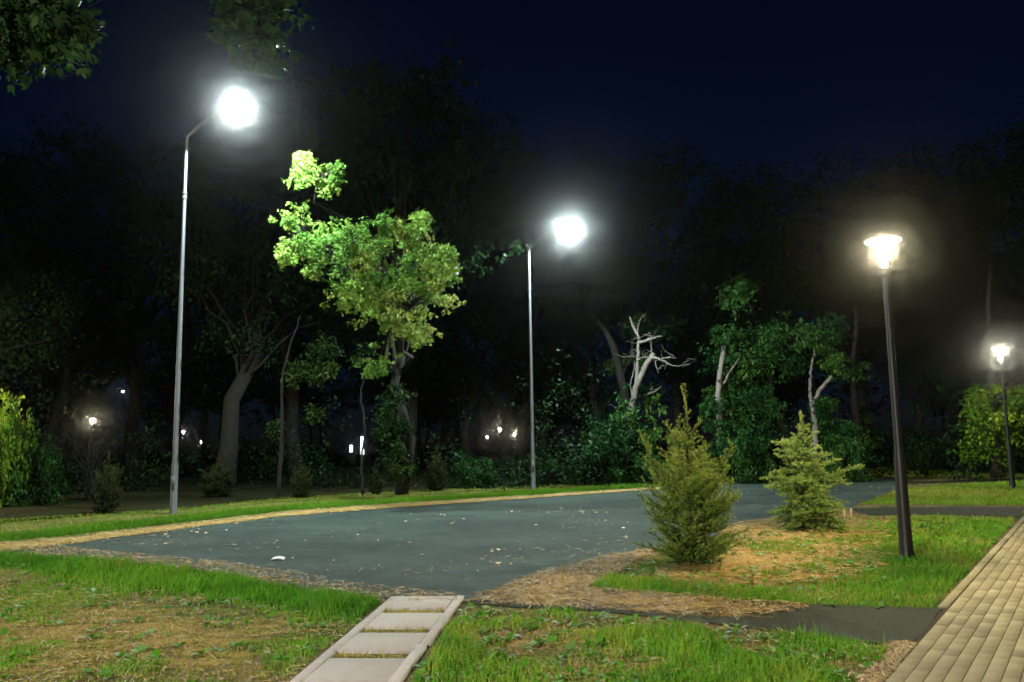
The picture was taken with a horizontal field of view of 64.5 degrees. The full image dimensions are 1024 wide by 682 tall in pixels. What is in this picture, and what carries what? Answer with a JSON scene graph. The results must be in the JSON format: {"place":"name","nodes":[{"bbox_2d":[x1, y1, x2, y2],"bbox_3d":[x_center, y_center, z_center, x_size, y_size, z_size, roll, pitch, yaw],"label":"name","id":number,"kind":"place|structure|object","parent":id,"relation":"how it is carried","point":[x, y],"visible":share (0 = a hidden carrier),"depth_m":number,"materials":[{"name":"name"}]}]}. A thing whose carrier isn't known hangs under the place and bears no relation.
{"place":"outdoors","nodes":[
{"label":"outdoors","id":0,"kind":"place"},
{"bbox_2d":[5,477,907,599],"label":"road","id":1,"kind":"structure","parent":0,"point":[309,544],"depth_m":13.50,"materials":[{"name":"grey asphalt"}]},
{"bbox_2d":[14,485,841,595],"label":"fallen leaves","id":2,"kind":"object","parent":1,"relation":"on","point":[408,545],"visible":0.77,"depth_m":13.54,"materials":[{"name":"plant"}]},
{"bbox_2d":[0,455,962,522],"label":"forest floor","id":3,"kind":"structure","parent":0,"point":[152,499],"depth_m":28.77,"materials":[{"name":"green plant"}]},
{"bbox_2d":[0,389,42,506],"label":"shrub","id":4,"kind":"object","parent":3,"relation":"on","point":[12,444],"visible":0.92,"depth_m":23.75,"materials":[{"name":"green plant"}]},
{"bbox_2d":[0,430,64,506],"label":"shrub","id":5,"kind":"object","parent":3,"relation":"on","point":[18,498],"visible":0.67,"depth_m":24.02,"materials":[{"name":"green plant"}]},
{"bbox_2d":[27,439,67,494],"bbox_3d":[-17.087,4.705,29.688,1.508,2.187,1.450,-2,-7,10],"label":"shrub","id":6,"kind":"object","parent":3,"relation":"on","point":[53,475],"visible":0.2,"depth_m":29.71,"materials":[{"name":"green plant"}]},
{"bbox_2d":[0,136,99,406],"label":"tree","id":7,"kind":"object","parent":3,"relation":"on","point":[5,226],"visible":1,"depth_m":29.39,"materials":[{"name":"green plant"}]},
{"bbox_2d":[61,423,119,500],"bbox_3d":[-13.317,3.813,25.765,1.980,2.490,1.749,-6,-9,36],"label":"twig bush","id":8,"kind":"object","parent":3,"relation":"on","point":[88,485],"visible":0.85,"depth_m":25.66,"materials":[{"name":"brown plant"}]},
{"bbox_2d":[0,107,188,476],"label":"tree","id":9,"kind":"object","parent":3,"relation":"on","point":[128,282],"visible":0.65,"depth_m":37.27,"materials":[{"name":"green plant"}]},
{"bbox_2d":[87,450,124,513],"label":"young spruce","id":10,"kind":"object","parent":3,"relation":"on","point":[104,497],"visible":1,"depth_m":20.25,"materials":[{"name":"green plant"}]},
{"bbox_2d":[1,112,272,480],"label":"tree","id":11,"kind":"object","parent":3,"relation":"on","point":[139,332],"visible":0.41,"depth_m":41.30,"materials":[{"name":"green plant"}]},
{"bbox_2d":[197,456,235,496],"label":"young spruce","id":12,"kind":"object","parent":3,"relation":"on","point":[219,481],"visible":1,"depth_m":26.22,"materials":[{"name":"green plant"}]},
{"bbox_2d":[109,85,383,489],"bbox_3d":[-9.579,-2.062,31.606,10.084,15.817,10.418,-1,-7,0],"label":"tree","id":13,"kind":"object","parent":3,"relation":"on","point":[196,275],"visible":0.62,"depth_m":30.39,"materials":[{"name":"green plant"}]},
{"bbox_2d":[158,195,344,495],"bbox_3d":[-8.533,0.119,27.104,6.172,10.469,3.538,-1,-7,0],"label":"tree","id":14,"kind":"object","parent":3,"relation":"on","point":[318,375],"visible":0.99,"depth_m":26.88,"materials":[{"name":"green plant"}]},
{"bbox_2d":[120,47,457,480],"bbox_3d":[-10.496,-3.653,39.077,16.561,20.927,16.918,-1,-7,-3],"label":"tree","id":15,"kind":"object","parent":3,"relation":"on","point":[292,414],"visible":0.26,"depth_m":38.41,"materials":[{"name":"green plant"}]},
{"bbox_2d":[288,457,310,497],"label":"young spruce","id":16,"kind":"object","parent":3,"relation":"on","point":[300,482],"visible":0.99,"depth_m":25.15,"materials":[{"name":"green plant"}]},
{"bbox_2d":[349,444,352,466],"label":"light column","id":17,"kind":"structure","parent":3,"relation":"on","point":[351,459],"depth_m":63.30,"materials":[{"name":"black paint"}]},
{"bbox_2d":[360,435,363,466],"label":"light column","id":18,"kind":"structure","parent":3,"relation":"on","point":[363,450],"depth_m":61.39,"materials":[{"name":"black paint"}]},
{"bbox_2d":[240,69,558,475],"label":"tree","id":19,"kind":"object","parent":3,"relation":"on","point":[413,371],"visible":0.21,"depth_m":42.10,"materials":[{"name":"green plant"}]},
{"bbox_2d":[450,449,499,488],"bbox_3d":[-1.403,4.732,29.689,1.852,1.550,2.184,-1,-7,3],"label":"shrub","id":20,"kind":"object","parent":3,"relation":"on","point":[481,469],"visible":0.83,"depth_m":29.33,"materials":[{"name":"green plant"}]},
{"bbox_2d":[383,92,616,460],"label":"tree","id":21,"kind":"object","parent":3,"relation":"on","point":[474,336],"visible":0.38,"depth_m":44.15,"materials":[{"name":"green plant"}]},
{"bbox_2d":[427,149,583,471],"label":"tree","id":22,"kind":"object","parent":3,"relation":"on","point":[504,444],"visible":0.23,"depth_m":45.15,"materials":[{"name":"green plant"}]},
{"bbox_2d":[0,216,1023,495],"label":"woodland","id":23,"kind":"object","parent":3,"relation":"on","point":[440,404],"depth_m":54.69,"materials":[{"name":"green plant"}]},
{"bbox_2d":[440,171,591,469],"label":"tree","id":24,"kind":"object","parent":3,"relation":"on","point":[521,446],"visible":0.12,"depth_m":46.48,"materials":[{"name":"green plant"}]},
{"bbox_2d":[466,199,630,461],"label":"tree","id":25,"kind":"object","parent":3,"relation":"on","point":[545,373],"visible":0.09,"depth_m":49.94,"materials":[{"name":"green plant"}]},
{"bbox_2d":[530,454,567,484],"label":"shrub","id":26,"kind":"object","parent":3,"relation":"on","point":[550,467],"visible":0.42,"depth_m":30.99,"materials":[{"name":"green plant"}]},
{"bbox_2d":[570,448,604,481],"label":"shrub","id":27,"kind":"object","parent":3,"relation":"on","point":[583,473],"visible":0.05,"depth_m":32.61,"materials":[{"name":"green plant"}]},
{"bbox_2d":[493,132,714,423],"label":"tree","id":28,"kind":"object","parent":3,"relation":"on","point":[569,237],"visible":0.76,"depth_m":43.26,"materials":[{"name":"green plant"}]},
{"bbox_2d":[557,243,690,455],"bbox_3d":[4.995,0.800,36.130,6.008,11.074,3.287,-4,-8,22],"label":"tree","id":29,"kind":"object","parent":3,"relation":"on","point":[619,368],"visible":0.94,"depth_m":36.05,"materials":[{"name":"green plant"}]},
{"bbox_2d":[579,382,673,485],"bbox_3d":[4.293,3.591,30.527,3.633,4.162,4.166,-2,-7,10],"label":"shrub","id":30,"kind":"object","parent":3,"relation":"on","point":[617,471],"visible":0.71,"depth_m":29.91,"materials":[{"name":"green plant"}]},
{"bbox_2d":[610,315,695,429],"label":"dead tree","id":31,"kind":"object","parent":3,"relation":"on","point":[641,374],"visible":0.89,"depth_m":32.45,"materials":[{"name":"grey wood"}]},
{"bbox_2d":[557,133,789,469],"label":"tree","id":32,"kind":"object","parent":3,"relation":"on","point":[671,196],"visible":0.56,"depth_m":43.27,"materials":[{"name":"green plant"}]},
{"bbox_2d":[705,425,778,483],"bbox_3d":[8.558,4.274,30.220,2.801,2.372,2.912,-6,-9,35],"label":"shrub","id":33,"kind":"object","parent":3,"relation":"on","point":[744,461],"visible":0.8,"depth_m":29.71,"materials":[{"name":"green plant"}]},
{"bbox_2d":[695,272,828,479],"bbox_3d":[9.737,1.677,32.104,5.463,9.071,3.632,-1,-7,0],"label":"tree","id":34,"kind":"object","parent":3,"relation":"on","point":[717,404],"visible":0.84,"depth_m":31.74,"materials":[{"name":"green plant"}]},
{"bbox_2d":[671,149,872,470],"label":"tree","id":35,"kind":"object","parent":3,"relation":"on","point":[790,278],"visible":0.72,"depth_m":41.87,"materials":[{"name":"green plant"}]},
{"bbox_2d":[789,312,883,473],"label":"tree","id":36,"kind":"object","parent":3,"relation":"on","point":[817,406],"visible":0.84,"depth_m":30.71,"materials":[{"name":"green plant"}]},
{"bbox_2d":[723,139,1006,466],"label":"tree","id":37,"kind":"object","parent":3,"relation":"on","point":[876,256],"visible":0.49,"depth_m":43.50,"materials":[{"name":"green plant"}]},
{"bbox_2d":[794,135,1023,437],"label":"tree","id":38,"kind":"object","parent":3,"relation":"on","point":[923,382],"visible":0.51,"depth_m":43.46,"materials":[{"name":"green plant"}]},
{"bbox_2d":[891,425,946,470],"bbox_3d":[19.357,5.128,38.246,2.804,2.350,2.916,1,-8,-16],"label":"shrub","id":39,"kind":"object","parent":3,"relation":"on","point":[921,457],"visible":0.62,"depth_m":37.69,"materials":[{"name":"green plant"}]},
{"bbox_2d":[844,136,1023,428],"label":"tree","id":40,"kind":"object","parent":3,"relation":"on","point":[984,362],"visible":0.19,"depth_m":45.42,"materials":[{"name":"green plant"}]},
{"bbox_2d":[914,100,1023,340],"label":"tree","id":41,"kind":"object","parent":3,"relation":"on","point":[999,179],"visible":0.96,"depth_m":38.77,"materials":[{"name":"green plant"}]},
{"bbox_2d":[934,415,1015,471],"bbox_3d":[20.997,4.578,36.561,3.522,3.018,4.038,-1,-7,-2],"label":"shrub","id":42,"kind":"object","parent":3,"relation":"on","point":[950,446],"visible":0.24,"depth_m":36.33,"materials":[{"name":"green plant"}]},
{"bbox_2d":[943,255,1023,477],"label":"tree","id":43,"kind":"object","parent":3,"relation":"on","point":[983,411],"visible":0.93,"depth_m":28.49,"materials":[{"name":"green plant"}]},
{"bbox_2d":[0,442,1023,681],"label":"ground","id":44,"kind":"structure","parent":0,"point":[491,452],"depth_m":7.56,"materials":[{"name":"green plant"}]},
{"bbox_2d":[115,390,124,457],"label":"street lamp","id":45,"kind":"object","parent":44,"relation":"on","point":[117,422],"visible":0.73,"depth_m":99.56,"materials":[{"name":"metal"}]},
{"bbox_2d":[0,0,316,95],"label":"tree","id":46,"kind":"object","parent":44,"relation":"on","point":[44,33],"visible":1,"depth_m":9.40,"materials":[{"name":"green plant"}]},
{"bbox_2d":[169,91,250,514],"bbox_3d":[-7.334,-0.875,19.614,2.576,10.132,0.320,-6,-9,35],"label":"street lamp","id":47,"kind":"object","parent":44,"relation":"on","point":[238,99],"visible":0.95,"depth_m":20.06,"materials":[{"name":"metal"}]},
{"bbox_2d":[171,476,174,489],"bbox_3d":[-8.233,3.450,19.688,0.070,0.320,0.012,-1,-7,0],"label":"service door","id":48,"kind":"structure","parent":47,"relation":"in","point":[173,477],"depth_m":19.68,"materials":[{"name":"metal"}]},
{"bbox_2d":[290,596,398,681],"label":"edging kerb","id":49,"kind":"structure","parent":44,"relation":"on","point":[313,666],"depth_m":6.34,"materials":[{"name":"concrete"}]},
{"bbox_2d":[303,658,405,681],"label":"paving slab","id":50,"kind":"structure","parent":44,"relation":"on","point":[361,669],"depth_m":5.57,"materials":[{"name":"concrete"}]},
{"bbox_2d":[368,467,383,494],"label":"young spruce","id":51,"kind":"object","parent":44,"relation":"on","point":[375,487],"visible":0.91,"depth_m":26.28,"materials":[{"name":"green plant"}]},
{"bbox_2d":[345,341,418,494],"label":"tree","id":52,"kind":"object","parent":44,"relation":"on","point":[388,432],"visible":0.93,"depth_m":25.61,"materials":[{"name":"green plant"}]},
{"bbox_2d":[337,633,426,653],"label":"paving slab","id":53,"kind":"structure","parent":44,"relation":"on","point":[392,643],"depth_m":6.33,"materials":[{"name":"concrete"}]},
{"bbox_2d":[222,32,556,494],"bbox_3d":[-4.471,-2.702,26.782,10.381,15.646,14.438,-3,-8,18],"label":"maple tree","id":54,"kind":"object","parent":44,"relation":"on","point":[394,281],"visible":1,"depth_m":25.79,"materials":[{"name":"green plant"}]},
{"bbox_2d":[365,613,442,629],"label":"paving slab","id":55,"kind":"structure","parent":44,"relation":"on","point":[413,621],"depth_m":7.13,"materials":[{"name":"concrete"}]},
{"bbox_2d":[386,596,454,610],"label":"paving slab","id":56,"kind":"structure","parent":44,"relation":"on","point":[433,603],"depth_m":7.88,"materials":[{"name":"concrete"}]},
{"bbox_2d":[389,596,463,681],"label":"edging kerb","id":57,"kind":"structure","parent":44,"relation":"on","point":[402,672],"depth_m":6.28,"materials":[{"name":"concrete"}]},
{"bbox_2d":[424,445,448,490],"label":"young spruce","id":58,"kind":"object","parent":44,"relation":"on","point":[436,470],"visible":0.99,"depth_m":27.68,"materials":[{"name":"green plant"}]},
{"bbox_2d":[0,483,895,681],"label":"straw layer","id":59,"kind":"object","parent":44,"relation":"on","point":[190,630],"visible":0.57,"depth_m":7.45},
{"bbox_2d":[0,481,918,681],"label":"loose straw","id":60,"kind":"object","parent":44,"relation":"on","point":[894,652],"visible":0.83,"depth_m":8.12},
{"bbox_2d":[528,219,577,489],"bbox_3d":[1.440,0.480,27.823,2.118,9.231,0.320,-6,-9,35],"label":"street lamp","id":61,"kind":"object","parent":44,"relation":"on","point":[567,224],"visible":0.96,"depth_m":28.16,"materials":[{"name":"metal"}]},
{"bbox_2d":[632,384,750,567],"bbox_3d":[2.254,1.704,10.325,1.486,2.356,1.434,-1,-7,0],"label":"young spruce","id":62,"kind":"object","parent":44,"relation":"on","point":[693,494],"visible":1,"depth_m":10.08,"materials":[{"name":"green plant"}]},
{"bbox_2d":[464,583,941,642],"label":"footpath","id":63,"kind":"structure","parent":44,"relation":"on","point":[872,623],"depth_m":7.12,"materials":[{"name":"grey asphalt"}]},
{"bbox_2d":[760,410,864,532],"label":"young spruce","id":64,"kind":"object","parent":44,"relation":"on","point":[806,491],"visible":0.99,"depth_m":13.84,"materials":[{"name":"green plant"}]},
{"bbox_2d":[822,421,875,482],"bbox_3d":[12.182,4.140,29.579,1.795,2.416,2.116,-1,-7,3],"label":"shrub","id":65,"kind":"object","parent":44,"relation":"on","point":[833,448],"visible":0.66,"depth_m":29.23,"materials":[{"name":"green plant"}]},
{"bbox_2d":[850,508,852,520],"bbox_3d":[6.452,3.348,15.390,0.032,0.338,0.025,2,-8,-17],"label":"wooden stake","id":66,"kind":"object","parent":44,"relation":"on","point":[851,511],"visible":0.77,"depth_m":15.39,"materials":[{"name":"brown wood"}]},
{"bbox_2d":[804,243,901,477],"bbox_3d":[14.066,0.681,32.588,4.310,9.561,3.138,4,-9,-36],"label":"tree","id":67,"kind":"object","parent":44,"relation":"on","point":[859,416],"visible":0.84,"depth_m":33.13,"materials":[{"name":"green plant"}]},
{"bbox_2d":[864,234,916,560],"bbox_3d":[5.040,0.716,10.679,0.470,4.315,0.470,-1,-7,0],"label":"park lantern","id":68,"kind":"object","parent":44,"relation":"on","point":[905,538],"visible":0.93,"depth_m":10.59,"materials":[{"name":"black paint"}]},
{"bbox_2d":[838,507,1023,515],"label":"footpath","id":69,"kind":"structure","parent":44,"relation":"on","point":[1002,511],"depth_m":17.07,"materials":[{"name":"grey asphalt"}]},
{"bbox_2d":[874,517,1023,681],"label":"kerb","id":70,"kind":"structure","parent":44,"relation":"on","point":[951,597],"depth_m":8.74,"materials":[{"name":"beige concrete"}]},
{"bbox_2d":[884,522,1023,681],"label":"paved walkway","id":71,"kind":"structure","parent":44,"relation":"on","point":[971,607],"depth_m":6.30,"materials":[{"name":"brown"}]},
{"bbox_2d":[907,479,1021,483],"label":"footpath","id":72,"kind":"structure","parent":44,"relation":"on","point":[921,482],"depth_m":28.47,"materials":[{"name":"grey asphalt"}]},
{"bbox_2d":[991,346,1016,488],"bbox_3d":[14.854,2.297,24.361,0.470,4.315,0.470,-1,-7,0],"label":"park lantern","id":73,"kind":"object","parent":44,"relation":"on","point":[1012,481],"visible":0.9,"depth_m":24.27,"materials":[{"name":"black paint"}]},
{"bbox_2d":[1002,442,1023,473],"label":"shrub","id":74,"kind":"object","parent":44,"relation":"on","point":[1019,469],"visible":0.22,"depth_m":33.17,"materials":[{"name":"green plant"}]},
{"bbox_2d":[0,0,1023,454],"label":"sky","id":75,"kind":"structure","parent":0,"point":[781,80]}
]}

